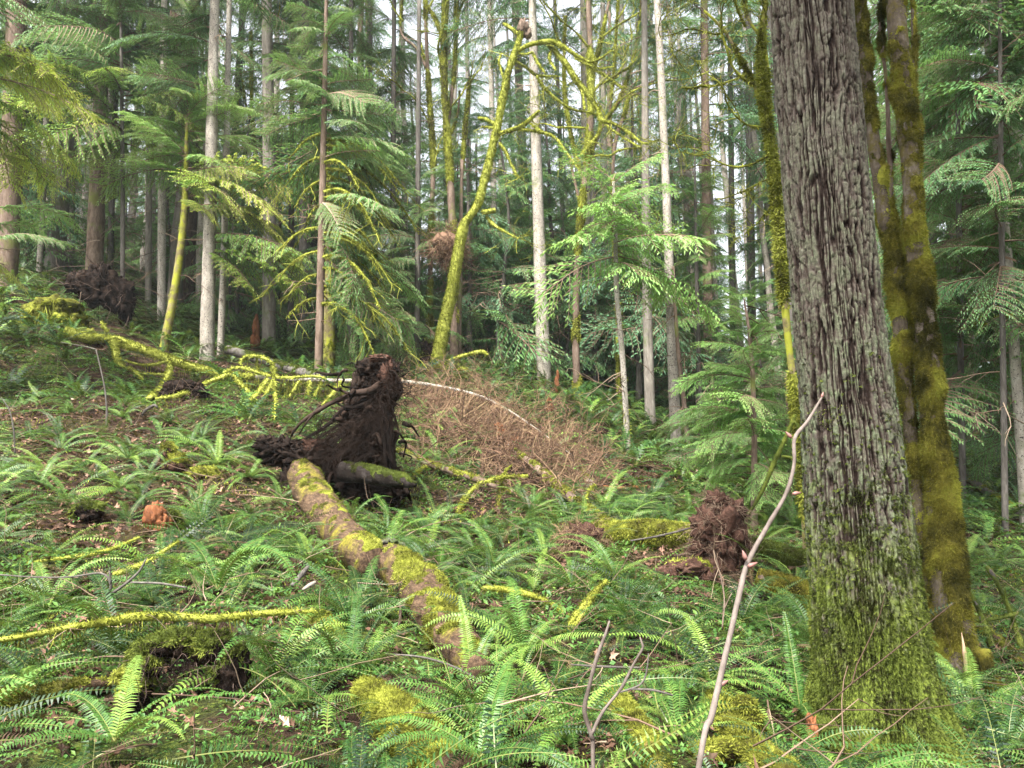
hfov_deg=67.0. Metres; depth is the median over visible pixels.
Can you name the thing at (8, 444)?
sword fern
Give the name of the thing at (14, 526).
sword fern
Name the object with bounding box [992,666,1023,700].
sword fern
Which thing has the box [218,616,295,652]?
sword fern
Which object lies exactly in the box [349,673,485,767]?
mossy log
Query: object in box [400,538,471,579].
sword fern
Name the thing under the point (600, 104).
conifer tree
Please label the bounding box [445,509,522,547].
sword fern
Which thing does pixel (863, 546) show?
fir tree
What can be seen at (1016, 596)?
sword fern
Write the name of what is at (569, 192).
young hemlock
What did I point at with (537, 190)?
conifer tree
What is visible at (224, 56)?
conifer tree
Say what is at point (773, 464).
leaning stick
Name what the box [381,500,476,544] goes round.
sword fern
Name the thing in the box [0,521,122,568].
sword fern
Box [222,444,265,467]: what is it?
sword fern
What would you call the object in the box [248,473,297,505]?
sword fern
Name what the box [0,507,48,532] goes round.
sword fern
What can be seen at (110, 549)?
mossy branch
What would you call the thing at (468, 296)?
young hemlock
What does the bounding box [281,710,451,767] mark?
sword fern
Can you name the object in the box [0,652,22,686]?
sword fern
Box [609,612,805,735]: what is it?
sword fern
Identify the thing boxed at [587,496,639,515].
sword fern
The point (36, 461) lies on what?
sword fern
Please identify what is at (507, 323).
young hemlock
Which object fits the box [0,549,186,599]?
bare twig
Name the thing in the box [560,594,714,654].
sword fern
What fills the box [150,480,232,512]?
sword fern
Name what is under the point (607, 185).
young hemlock
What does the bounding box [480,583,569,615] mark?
mossy branch
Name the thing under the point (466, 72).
conifer tree
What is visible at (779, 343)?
young hemlock
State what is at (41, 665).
sword fern
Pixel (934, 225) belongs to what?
conifer tree
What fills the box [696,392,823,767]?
bare sapling
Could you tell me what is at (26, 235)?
hemlock tree
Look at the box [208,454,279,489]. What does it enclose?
sword fern
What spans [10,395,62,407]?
sword fern
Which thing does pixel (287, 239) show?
young hemlock
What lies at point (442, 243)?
twig clump
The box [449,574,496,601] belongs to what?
sword fern
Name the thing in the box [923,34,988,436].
conifer tree
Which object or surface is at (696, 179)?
conifer tree
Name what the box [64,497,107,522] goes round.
moss hummock
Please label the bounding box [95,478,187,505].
sword fern
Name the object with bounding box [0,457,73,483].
sword fern
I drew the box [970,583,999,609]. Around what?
sword fern
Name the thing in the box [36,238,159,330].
upturned root
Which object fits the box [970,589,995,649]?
dead stick
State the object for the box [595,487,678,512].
sword fern
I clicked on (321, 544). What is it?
sword fern
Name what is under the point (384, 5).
sky
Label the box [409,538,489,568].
sword fern
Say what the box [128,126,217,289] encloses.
young hemlock
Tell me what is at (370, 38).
hemlock tree
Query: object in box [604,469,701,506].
sword fern
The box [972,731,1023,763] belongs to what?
sword fern
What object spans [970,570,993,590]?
sword fern
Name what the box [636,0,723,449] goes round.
conifer tree
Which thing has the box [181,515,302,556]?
sword fern
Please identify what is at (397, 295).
young hemlock
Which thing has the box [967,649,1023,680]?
sword fern
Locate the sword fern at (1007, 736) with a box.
[948,684,1023,765]
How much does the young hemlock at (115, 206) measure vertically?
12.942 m
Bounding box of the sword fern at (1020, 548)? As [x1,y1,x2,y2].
[1011,541,1023,571]
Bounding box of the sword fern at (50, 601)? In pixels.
[0,547,129,629]
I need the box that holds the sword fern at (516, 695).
[453,653,613,718]
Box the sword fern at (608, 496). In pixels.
[551,471,654,511]
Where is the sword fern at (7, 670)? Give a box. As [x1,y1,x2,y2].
[0,647,49,698]
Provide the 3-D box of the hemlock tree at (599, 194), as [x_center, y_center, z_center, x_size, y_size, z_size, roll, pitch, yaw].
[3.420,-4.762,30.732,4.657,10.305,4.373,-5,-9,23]
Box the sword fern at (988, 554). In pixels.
[967,530,1023,568]
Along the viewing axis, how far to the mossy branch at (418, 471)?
11.91 m
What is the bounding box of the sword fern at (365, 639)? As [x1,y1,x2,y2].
[265,588,424,675]
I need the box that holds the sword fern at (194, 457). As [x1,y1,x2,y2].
[105,439,206,463]
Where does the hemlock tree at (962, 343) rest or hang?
on the ground
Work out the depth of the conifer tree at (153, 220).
35.54 m
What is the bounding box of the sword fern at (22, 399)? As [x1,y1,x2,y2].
[0,388,70,406]
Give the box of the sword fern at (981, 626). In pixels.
[974,596,997,647]
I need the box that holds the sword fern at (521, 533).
[484,519,552,549]
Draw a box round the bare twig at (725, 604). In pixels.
[709,515,745,628]
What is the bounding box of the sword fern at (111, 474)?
[71,457,160,500]
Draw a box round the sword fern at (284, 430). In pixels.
[249,425,287,436]
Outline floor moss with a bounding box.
[0,392,1023,767]
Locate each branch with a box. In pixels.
[0,573,324,660]
[26,536,139,564]
[111,540,179,576]
[396,442,513,495]
[411,464,429,479]
[435,453,485,515]
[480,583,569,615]
[482,440,527,508]
[563,578,610,634]
[569,465,595,498]
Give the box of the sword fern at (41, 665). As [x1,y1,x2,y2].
[0,638,103,679]
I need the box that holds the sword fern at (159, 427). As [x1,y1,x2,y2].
[134,417,186,443]
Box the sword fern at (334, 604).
[261,556,420,633]
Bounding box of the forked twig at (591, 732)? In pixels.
[582,621,643,767]
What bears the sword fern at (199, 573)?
on the ground
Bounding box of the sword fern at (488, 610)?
[457,594,513,639]
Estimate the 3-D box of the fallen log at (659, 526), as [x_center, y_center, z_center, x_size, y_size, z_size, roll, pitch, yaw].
[1.606,1.791,9.230,1.432,0.411,0.443,-5,-9,22]
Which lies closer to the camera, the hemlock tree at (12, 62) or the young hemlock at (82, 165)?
the hemlock tree at (12, 62)
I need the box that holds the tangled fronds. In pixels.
[0,381,1023,767]
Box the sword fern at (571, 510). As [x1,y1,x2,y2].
[536,487,599,520]
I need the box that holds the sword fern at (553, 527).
[512,513,575,548]
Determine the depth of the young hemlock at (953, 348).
29.12 m
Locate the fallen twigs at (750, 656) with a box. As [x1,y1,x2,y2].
[0,312,1023,767]
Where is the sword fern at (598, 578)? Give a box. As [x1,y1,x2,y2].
[595,571,671,602]
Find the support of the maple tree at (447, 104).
on the ground
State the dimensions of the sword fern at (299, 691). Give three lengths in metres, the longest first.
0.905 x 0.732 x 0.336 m
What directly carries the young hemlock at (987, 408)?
on the ground
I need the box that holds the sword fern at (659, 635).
[603,587,744,687]
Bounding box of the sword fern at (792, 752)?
[715,724,962,767]
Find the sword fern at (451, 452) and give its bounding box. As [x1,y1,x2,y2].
[403,430,488,473]
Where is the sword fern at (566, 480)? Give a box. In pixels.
[526,470,604,495]
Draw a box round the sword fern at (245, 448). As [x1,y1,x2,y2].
[208,437,257,454]
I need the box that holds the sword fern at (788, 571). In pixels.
[738,553,807,579]
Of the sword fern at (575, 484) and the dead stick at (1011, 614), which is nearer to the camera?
the dead stick at (1011, 614)
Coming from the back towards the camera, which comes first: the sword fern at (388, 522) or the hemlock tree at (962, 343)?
the hemlock tree at (962, 343)
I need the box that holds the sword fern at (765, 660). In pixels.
[714,646,808,690]
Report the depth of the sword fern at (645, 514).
10.56 m
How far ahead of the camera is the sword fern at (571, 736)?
3.56 m
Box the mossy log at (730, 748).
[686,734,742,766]
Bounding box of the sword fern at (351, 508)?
[342,495,390,525]
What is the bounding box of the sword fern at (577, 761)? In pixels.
[405,741,598,767]
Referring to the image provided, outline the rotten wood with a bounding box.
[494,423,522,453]
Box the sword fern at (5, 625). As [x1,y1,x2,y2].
[0,600,85,647]
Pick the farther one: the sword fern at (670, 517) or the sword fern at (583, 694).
the sword fern at (670, 517)
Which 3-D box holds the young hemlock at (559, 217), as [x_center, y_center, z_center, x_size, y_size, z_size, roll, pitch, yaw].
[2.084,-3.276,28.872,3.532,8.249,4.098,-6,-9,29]
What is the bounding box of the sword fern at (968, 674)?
[935,657,1014,707]
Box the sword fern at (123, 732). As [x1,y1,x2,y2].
[0,655,260,750]
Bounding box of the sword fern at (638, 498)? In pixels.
[607,492,677,517]
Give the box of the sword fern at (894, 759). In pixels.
[865,752,910,767]
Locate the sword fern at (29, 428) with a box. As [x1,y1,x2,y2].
[0,418,74,440]
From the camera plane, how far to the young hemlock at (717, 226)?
35.82 m
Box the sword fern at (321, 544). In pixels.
[266,528,347,573]
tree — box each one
[0,0,107,363]
[0,0,148,285]
[0,0,157,272]
[0,0,204,269]
[0,0,234,326]
[0,151,84,268]
[15,293,638,491]
[29,0,86,271]
[36,0,83,231]
[47,0,99,265]
[72,71,77,209]
[73,0,207,302]
[73,0,275,321]
[76,68,139,269]
[77,15,133,256]
[77,18,146,210]
[78,17,132,253]
[78,72,305,350]
[90,0,313,360]
[105,19,133,238]
[118,63,158,266]
[125,2,185,279]
[126,0,249,305]
[131,1,208,278]
[131,3,171,272]
[132,2,160,256]
[166,0,242,309]
[166,4,231,305]
[170,0,231,355]
[176,2,223,163]
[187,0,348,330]
[190,2,278,310]
[198,0,402,344]
[201,0,372,332]
[202,1,238,155]
[209,51,399,372]
[233,0,302,344]
[248,0,434,378]
[250,341,449,581]
[253,1,299,268]
[256,0,425,350]
[274,2,342,328]
[296,33,319,294]
[309,0,455,325]
[327,2,390,194]
[335,0,480,353]
[343,1,396,283]
[348,0,491,367]
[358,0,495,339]
[369,0,429,334]
[380,5,424,221]
[406,54,435,262]
[406,61,427,229]
[409,0,506,360]
[412,0,480,211]
[421,0,465,229]
[421,0,545,332]
[422,144,517,358]
[426,0,486,269]
[434,157,504,362]
[438,0,584,386]
[464,0,480,327]
[467,0,581,268]
[478,0,515,214]
[494,8,530,208]
[494,13,547,218]
[503,141,723,449]
[511,0,629,377]
[514,0,769,397]
[540,0,721,404]
[547,0,580,370]
[552,177,641,334]
[564,0,654,377]
[577,0,605,390]
[589,128,708,347]
[595,0,673,378]
[596,1,638,214]
[596,74,600,184]
[605,0,706,424]
[608,10,650,173]
[614,16,657,265]
[619,0,778,392]
[629,4,696,210]
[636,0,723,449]
[641,144,770,426]
[642,0,741,390]
[644,261,700,452]
[648,0,805,548]
[657,2,720,296]
[666,8,701,323]
[669,0,774,384]
[673,61,699,254]
[682,4,774,394]
[683,37,741,292]
[685,49,726,261]
[686,23,749,399]
[688,5,745,390]
[693,87,728,285]
[717,0,787,411]
[720,63,763,339]
[733,1,796,369]
[734,19,785,400]
[736,174,763,307]
[737,0,918,414]
[738,9,776,274]
[753,9,768,252]
[769,0,981,767]
[854,0,1003,696]
[867,0,987,423]
[867,0,1023,497]
[868,0,1023,396]
[868,0,1023,530]
[868,0,1023,536]
[868,3,1019,451]
[868,37,901,369]
[875,13,986,424]
[913,1,1023,481]
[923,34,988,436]
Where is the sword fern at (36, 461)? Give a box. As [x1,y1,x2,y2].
[0,447,99,478]
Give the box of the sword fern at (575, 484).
[550,478,602,498]
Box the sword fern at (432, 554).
[385,535,496,583]
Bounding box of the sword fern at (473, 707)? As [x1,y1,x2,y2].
[365,697,534,748]
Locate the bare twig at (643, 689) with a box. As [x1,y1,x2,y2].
[620,653,672,695]
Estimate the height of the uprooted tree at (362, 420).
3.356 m
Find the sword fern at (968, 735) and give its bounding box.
[955,707,984,754]
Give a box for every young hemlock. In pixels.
[0,0,87,267]
[19,53,88,272]
[22,81,108,266]
[52,107,89,246]
[69,115,171,287]
[75,102,139,262]
[78,187,130,264]
[104,138,144,265]
[104,173,144,269]
[116,172,173,273]
[125,79,219,273]
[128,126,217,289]
[135,188,174,271]
[154,144,220,289]
[174,106,310,338]
[180,187,262,335]
[182,83,282,313]
[195,130,252,286]
[237,103,315,317]
[259,204,315,323]
[276,195,298,312]
[290,64,408,340]
[308,117,400,330]
[362,135,437,334]
[380,241,424,341]
[402,44,559,358]
[402,129,523,357]
[408,220,486,353]
[409,179,441,293]
[421,78,571,383]
[423,144,482,338]
[443,133,497,270]
[462,138,520,340]
[464,181,502,336]
[472,22,614,379]
[472,152,586,374]
[472,169,582,370]
[475,167,547,328]
[482,133,588,343]
[486,57,614,384]
[516,194,621,379]
[542,98,608,242]
[546,186,615,375]
[553,116,654,348]
[553,141,579,227]
[557,22,728,407]
[570,210,657,382]
[576,147,627,251]
[588,179,664,382]
[625,231,735,407]
[626,252,666,391]
[627,122,763,409]
[628,155,747,391]
[628,222,731,388]
[629,88,760,408]
[641,246,743,420]
[687,264,747,402]
[719,279,785,427]
[730,191,786,415]
[738,248,785,394]
[740,298,794,417]
[756,292,795,426]
[875,224,902,428]
[940,263,988,433]
[945,339,993,436]
[948,194,1007,438]
[949,325,1015,457]
[952,216,1015,458]
[979,374,1012,450]
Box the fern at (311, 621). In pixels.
[303,608,351,656]
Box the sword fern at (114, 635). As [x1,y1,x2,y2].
[0,570,261,704]
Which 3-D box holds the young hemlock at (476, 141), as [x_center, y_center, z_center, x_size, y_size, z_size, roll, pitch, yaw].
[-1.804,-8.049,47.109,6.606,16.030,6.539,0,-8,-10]
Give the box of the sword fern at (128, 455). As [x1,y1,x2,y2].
[64,433,165,472]
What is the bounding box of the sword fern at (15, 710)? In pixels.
[0,657,134,747]
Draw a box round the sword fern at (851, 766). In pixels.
[750,736,998,767]
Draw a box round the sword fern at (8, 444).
[0,437,20,456]
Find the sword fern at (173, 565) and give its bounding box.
[73,526,264,600]
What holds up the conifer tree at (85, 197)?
on the ground
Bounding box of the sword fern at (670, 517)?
[644,501,695,521]
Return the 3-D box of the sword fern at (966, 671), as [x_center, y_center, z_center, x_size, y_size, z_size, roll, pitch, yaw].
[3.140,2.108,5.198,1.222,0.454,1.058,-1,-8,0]
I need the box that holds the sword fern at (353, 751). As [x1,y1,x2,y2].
[236,712,435,767]
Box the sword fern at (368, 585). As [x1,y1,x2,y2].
[268,555,419,629]
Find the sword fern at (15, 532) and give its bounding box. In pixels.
[0,510,52,541]
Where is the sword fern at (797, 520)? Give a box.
[737,487,801,536]
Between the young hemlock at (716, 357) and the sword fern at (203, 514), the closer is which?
the sword fern at (203, 514)
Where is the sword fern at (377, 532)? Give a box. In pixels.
[360,510,440,552]
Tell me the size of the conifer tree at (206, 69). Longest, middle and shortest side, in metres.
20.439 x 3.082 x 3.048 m
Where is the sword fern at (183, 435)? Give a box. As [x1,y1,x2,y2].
[153,420,222,450]
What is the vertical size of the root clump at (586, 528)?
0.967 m
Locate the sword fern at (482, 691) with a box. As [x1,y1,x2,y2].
[352,644,562,739]
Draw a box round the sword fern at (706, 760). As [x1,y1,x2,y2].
[674,730,749,767]
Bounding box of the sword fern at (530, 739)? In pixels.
[362,670,609,767]
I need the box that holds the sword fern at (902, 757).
[746,720,963,767]
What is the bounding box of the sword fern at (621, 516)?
[589,501,661,520]
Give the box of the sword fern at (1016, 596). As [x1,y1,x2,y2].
[1006,590,1023,605]
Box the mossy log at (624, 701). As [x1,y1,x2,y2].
[602,681,673,767]
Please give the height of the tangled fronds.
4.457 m
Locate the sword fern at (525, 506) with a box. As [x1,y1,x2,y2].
[497,484,578,516]
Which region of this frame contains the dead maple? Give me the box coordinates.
[408,17,686,380]
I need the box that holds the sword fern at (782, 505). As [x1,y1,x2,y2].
[759,494,798,515]
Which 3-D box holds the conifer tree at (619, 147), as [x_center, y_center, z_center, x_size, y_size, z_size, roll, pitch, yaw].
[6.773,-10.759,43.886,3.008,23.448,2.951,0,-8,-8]
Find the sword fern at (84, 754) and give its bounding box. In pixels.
[74,742,89,767]
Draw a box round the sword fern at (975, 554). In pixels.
[968,540,1002,560]
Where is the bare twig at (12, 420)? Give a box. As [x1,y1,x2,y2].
[1,393,31,454]
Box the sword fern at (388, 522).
[362,506,428,535]
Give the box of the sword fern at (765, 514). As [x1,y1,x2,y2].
[726,493,788,531]
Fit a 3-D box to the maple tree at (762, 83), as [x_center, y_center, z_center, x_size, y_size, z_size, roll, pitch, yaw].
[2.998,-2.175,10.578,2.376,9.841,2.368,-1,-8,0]
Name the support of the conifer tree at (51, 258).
on the ground
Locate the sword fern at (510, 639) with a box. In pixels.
[424,576,609,675]
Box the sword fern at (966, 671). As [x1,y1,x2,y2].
[933,647,1023,724]
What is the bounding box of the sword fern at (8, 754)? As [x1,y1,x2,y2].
[0,749,56,756]
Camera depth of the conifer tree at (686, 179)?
29.61 m
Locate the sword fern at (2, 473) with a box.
[0,464,43,491]
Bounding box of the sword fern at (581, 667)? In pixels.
[539,632,644,694]
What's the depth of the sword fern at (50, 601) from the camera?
6.05 m
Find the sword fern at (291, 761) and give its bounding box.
[279,753,303,767]
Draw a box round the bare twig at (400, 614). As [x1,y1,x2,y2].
[396,604,401,635]
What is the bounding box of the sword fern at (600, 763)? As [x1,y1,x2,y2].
[521,744,636,767]
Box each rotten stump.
[419,336,434,363]
[649,553,720,588]
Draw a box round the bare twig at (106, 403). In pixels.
[61,342,121,429]
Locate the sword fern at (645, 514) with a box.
[606,497,668,520]
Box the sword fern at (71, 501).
[0,473,124,508]
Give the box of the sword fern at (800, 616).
[749,586,808,651]
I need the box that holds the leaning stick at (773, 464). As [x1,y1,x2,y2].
[747,414,801,516]
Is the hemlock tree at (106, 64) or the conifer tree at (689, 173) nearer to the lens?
the hemlock tree at (106, 64)
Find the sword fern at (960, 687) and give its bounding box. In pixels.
[938,673,1023,742]
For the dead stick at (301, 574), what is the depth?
6.13 m
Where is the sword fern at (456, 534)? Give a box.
[423,526,523,555]
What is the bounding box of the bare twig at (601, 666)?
[524,613,689,688]
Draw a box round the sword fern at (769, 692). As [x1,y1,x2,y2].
[739,677,807,708]
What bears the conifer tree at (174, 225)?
on the ground
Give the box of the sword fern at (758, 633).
[743,615,810,658]
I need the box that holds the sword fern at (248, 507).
[212,495,287,521]
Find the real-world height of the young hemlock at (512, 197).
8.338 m
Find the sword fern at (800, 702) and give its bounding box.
[700,612,812,715]
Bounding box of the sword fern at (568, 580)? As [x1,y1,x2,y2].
[495,549,632,590]
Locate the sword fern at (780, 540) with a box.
[755,527,802,557]
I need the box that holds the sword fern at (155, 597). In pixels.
[65,554,228,619]
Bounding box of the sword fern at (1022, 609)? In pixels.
[990,597,1023,626]
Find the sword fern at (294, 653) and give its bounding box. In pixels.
[153,604,392,710]
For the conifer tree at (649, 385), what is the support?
on the ground
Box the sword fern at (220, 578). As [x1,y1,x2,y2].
[112,537,312,589]
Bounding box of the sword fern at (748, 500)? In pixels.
[708,482,785,514]
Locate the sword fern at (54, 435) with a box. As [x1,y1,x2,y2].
[9,410,108,446]
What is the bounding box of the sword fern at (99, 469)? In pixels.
[71,458,138,481]
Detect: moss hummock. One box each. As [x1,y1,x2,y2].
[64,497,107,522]
[98,612,281,712]
[107,666,142,699]
[158,440,220,478]
[166,507,186,530]
[728,693,773,745]
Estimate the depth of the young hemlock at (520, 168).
31.20 m
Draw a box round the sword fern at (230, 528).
[151,504,316,546]
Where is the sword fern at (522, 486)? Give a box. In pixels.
[510,479,533,492]
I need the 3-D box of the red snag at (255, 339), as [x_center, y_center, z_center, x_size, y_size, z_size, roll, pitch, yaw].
[-7.255,-1.489,21.840,0.279,1.044,0.409,-1,-8,0]
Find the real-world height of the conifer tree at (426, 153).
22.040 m
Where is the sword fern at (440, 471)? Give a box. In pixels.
[421,447,474,479]
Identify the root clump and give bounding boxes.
[145,373,215,400]
[545,508,620,558]
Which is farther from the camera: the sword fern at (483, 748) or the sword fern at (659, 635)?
the sword fern at (659, 635)
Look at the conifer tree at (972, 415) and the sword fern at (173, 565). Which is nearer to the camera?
the sword fern at (173, 565)
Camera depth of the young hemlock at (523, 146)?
30.20 m
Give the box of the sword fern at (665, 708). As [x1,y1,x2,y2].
[600,667,762,743]
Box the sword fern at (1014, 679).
[995,675,1023,690]
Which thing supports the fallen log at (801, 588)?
on the ground
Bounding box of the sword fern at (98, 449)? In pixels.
[48,442,125,473]
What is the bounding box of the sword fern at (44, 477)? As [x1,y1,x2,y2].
[0,456,81,489]
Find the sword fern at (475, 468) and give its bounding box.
[453,455,494,477]
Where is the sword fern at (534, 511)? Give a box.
[499,505,553,528]
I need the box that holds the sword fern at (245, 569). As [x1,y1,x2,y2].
[166,517,335,593]
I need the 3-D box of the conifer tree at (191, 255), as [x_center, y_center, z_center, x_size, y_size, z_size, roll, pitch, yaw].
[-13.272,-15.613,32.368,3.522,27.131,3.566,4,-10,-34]
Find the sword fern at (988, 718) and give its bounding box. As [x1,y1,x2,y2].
[961,702,1023,734]
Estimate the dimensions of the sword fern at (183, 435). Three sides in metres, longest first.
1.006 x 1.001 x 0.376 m
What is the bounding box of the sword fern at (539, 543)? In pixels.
[509,524,587,562]
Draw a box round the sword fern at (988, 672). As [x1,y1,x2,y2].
[938,662,1023,708]
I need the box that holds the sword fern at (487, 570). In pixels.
[452,560,513,584]
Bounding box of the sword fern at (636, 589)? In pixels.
[535,558,676,623]
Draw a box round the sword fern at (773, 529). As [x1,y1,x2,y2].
[746,511,801,543]
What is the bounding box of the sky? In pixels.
[0,0,997,366]
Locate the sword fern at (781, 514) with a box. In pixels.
[761,503,800,532]
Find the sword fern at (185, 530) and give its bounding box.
[134,522,254,561]
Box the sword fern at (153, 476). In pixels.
[91,449,201,484]
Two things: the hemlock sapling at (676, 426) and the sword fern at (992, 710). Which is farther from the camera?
the hemlock sapling at (676, 426)
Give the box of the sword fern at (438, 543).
[399,537,470,552]
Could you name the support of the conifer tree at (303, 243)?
on the ground
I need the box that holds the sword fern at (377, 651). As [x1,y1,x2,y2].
[298,623,440,696]
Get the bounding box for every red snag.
[250,314,260,346]
[545,398,553,413]
[554,369,559,392]
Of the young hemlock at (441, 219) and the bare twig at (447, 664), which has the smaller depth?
the bare twig at (447, 664)
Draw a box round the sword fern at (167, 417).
[146,407,196,428]
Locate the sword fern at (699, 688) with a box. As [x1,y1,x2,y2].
[618,652,733,710]
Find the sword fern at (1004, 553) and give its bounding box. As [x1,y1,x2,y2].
[985,543,1022,560]
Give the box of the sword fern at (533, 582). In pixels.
[487,548,589,593]
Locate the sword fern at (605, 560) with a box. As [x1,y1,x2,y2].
[561,534,667,587]
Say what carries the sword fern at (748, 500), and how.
on the ground
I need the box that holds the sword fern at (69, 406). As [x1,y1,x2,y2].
[1,392,121,416]
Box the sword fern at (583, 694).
[511,680,648,738]
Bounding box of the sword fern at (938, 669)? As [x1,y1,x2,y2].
[800,624,1000,741]
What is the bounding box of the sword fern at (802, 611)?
[762,594,807,632]
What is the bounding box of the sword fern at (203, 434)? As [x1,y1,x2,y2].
[160,411,239,442]
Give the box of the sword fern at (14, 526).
[0,512,71,570]
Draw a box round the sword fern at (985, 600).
[972,590,1023,616]
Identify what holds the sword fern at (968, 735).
on the ground
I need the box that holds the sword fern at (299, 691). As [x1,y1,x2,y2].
[253,647,372,730]
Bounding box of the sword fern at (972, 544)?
[967,534,1015,584]
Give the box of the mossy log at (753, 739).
[699,687,803,767]
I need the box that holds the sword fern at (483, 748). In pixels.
[361,656,609,767]
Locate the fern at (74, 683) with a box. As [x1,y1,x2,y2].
[0,674,113,714]
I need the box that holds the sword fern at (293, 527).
[247,516,310,544]
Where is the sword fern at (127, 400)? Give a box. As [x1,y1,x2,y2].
[94,389,156,408]
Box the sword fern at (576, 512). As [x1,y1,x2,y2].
[558,506,607,523]
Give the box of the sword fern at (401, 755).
[378,738,410,767]
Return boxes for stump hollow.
[160,659,205,678]
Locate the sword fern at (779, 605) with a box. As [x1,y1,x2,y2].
[707,577,809,635]
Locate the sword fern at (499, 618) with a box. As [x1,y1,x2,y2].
[462,609,594,663]
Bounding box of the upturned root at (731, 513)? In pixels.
[671,480,763,575]
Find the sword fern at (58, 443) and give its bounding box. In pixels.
[24,430,97,455]
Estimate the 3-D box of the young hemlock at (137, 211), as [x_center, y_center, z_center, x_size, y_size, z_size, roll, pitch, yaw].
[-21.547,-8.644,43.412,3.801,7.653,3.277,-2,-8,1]
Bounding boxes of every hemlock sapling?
[652,366,761,468]
[670,277,796,529]
[745,373,796,517]
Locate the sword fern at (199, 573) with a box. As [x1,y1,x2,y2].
[156,561,274,596]
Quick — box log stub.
[336,461,416,487]
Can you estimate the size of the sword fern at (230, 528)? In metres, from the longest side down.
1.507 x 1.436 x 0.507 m
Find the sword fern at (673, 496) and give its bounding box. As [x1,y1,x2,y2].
[643,487,693,503]
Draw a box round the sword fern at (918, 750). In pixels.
[876,743,955,767]
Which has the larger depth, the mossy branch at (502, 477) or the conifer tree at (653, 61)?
the conifer tree at (653, 61)
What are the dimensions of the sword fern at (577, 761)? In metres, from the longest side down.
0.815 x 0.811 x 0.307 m
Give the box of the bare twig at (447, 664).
[385,653,484,687]
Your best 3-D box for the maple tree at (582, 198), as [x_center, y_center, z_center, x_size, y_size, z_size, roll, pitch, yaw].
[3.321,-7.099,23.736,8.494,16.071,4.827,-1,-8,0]
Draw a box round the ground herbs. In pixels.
[0,332,1023,767]
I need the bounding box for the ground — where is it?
[0,247,1023,767]
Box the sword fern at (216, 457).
[157,430,262,472]
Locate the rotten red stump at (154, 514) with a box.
[142,500,173,531]
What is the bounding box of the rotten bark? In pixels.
[805,712,820,759]
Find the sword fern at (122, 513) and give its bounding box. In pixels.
[46,489,199,530]
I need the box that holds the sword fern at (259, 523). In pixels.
[220,502,317,537]
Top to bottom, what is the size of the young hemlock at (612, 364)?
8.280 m
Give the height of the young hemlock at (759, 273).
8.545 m
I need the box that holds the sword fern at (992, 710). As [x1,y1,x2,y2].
[947,687,1023,748]
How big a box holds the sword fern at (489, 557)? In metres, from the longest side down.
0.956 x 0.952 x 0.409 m
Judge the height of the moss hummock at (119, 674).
0.180 m
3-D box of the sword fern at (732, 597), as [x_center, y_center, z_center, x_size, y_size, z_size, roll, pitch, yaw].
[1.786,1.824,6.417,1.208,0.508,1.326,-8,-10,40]
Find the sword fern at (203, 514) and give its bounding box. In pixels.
[129,484,255,532]
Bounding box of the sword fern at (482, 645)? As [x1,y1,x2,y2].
[402,595,529,680]
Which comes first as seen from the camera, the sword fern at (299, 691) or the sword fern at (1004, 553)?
the sword fern at (299, 691)
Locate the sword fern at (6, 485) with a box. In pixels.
[0,467,55,509]
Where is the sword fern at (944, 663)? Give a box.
[769,616,960,698]
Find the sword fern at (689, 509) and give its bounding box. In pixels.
[664,490,703,517]
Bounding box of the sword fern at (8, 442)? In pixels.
[0,428,32,455]
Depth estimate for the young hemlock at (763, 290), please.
31.72 m
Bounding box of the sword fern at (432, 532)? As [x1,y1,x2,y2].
[381,519,458,560]
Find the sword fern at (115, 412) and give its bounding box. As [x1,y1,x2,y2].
[98,396,149,422]
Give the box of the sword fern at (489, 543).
[445,517,566,572]
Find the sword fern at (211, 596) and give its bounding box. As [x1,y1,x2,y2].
[177,577,281,622]
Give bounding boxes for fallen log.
[223,344,326,377]
[374,538,493,682]
[514,447,613,520]
[576,457,594,484]
[591,517,693,548]
[603,485,647,489]
[748,536,807,570]
[754,568,808,610]
[957,467,1018,516]
[974,614,1023,666]
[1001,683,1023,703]
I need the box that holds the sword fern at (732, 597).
[640,574,807,631]
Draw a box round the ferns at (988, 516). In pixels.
[0,248,1023,552]
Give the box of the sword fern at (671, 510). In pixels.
[657,498,696,518]
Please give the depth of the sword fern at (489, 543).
8.95 m
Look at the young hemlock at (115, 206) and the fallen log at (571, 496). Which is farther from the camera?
the young hemlock at (115, 206)
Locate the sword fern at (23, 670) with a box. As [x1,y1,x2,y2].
[0,650,72,698]
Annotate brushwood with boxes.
[395,347,643,506]
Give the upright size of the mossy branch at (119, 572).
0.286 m
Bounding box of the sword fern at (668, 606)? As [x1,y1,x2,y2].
[616,579,754,631]
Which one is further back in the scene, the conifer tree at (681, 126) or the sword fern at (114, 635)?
the conifer tree at (681, 126)
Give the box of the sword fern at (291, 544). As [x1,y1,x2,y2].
[255,530,328,556]
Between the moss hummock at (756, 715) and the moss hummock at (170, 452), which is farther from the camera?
the moss hummock at (170, 452)
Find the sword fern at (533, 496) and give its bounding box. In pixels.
[502,485,556,509]
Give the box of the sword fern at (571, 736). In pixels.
[459,659,697,767]
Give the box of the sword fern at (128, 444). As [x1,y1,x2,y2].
[95,435,161,450]
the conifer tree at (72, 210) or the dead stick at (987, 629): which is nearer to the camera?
the dead stick at (987, 629)
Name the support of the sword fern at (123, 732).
on the ground
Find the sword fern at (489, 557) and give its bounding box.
[449,548,531,579]
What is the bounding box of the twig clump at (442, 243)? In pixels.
[412,216,477,275]
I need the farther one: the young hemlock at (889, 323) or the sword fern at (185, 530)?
the young hemlock at (889, 323)
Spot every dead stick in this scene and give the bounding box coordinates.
[141,404,157,414]
[291,565,309,586]
[302,581,315,590]
[630,528,688,540]
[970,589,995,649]
[976,565,1023,649]

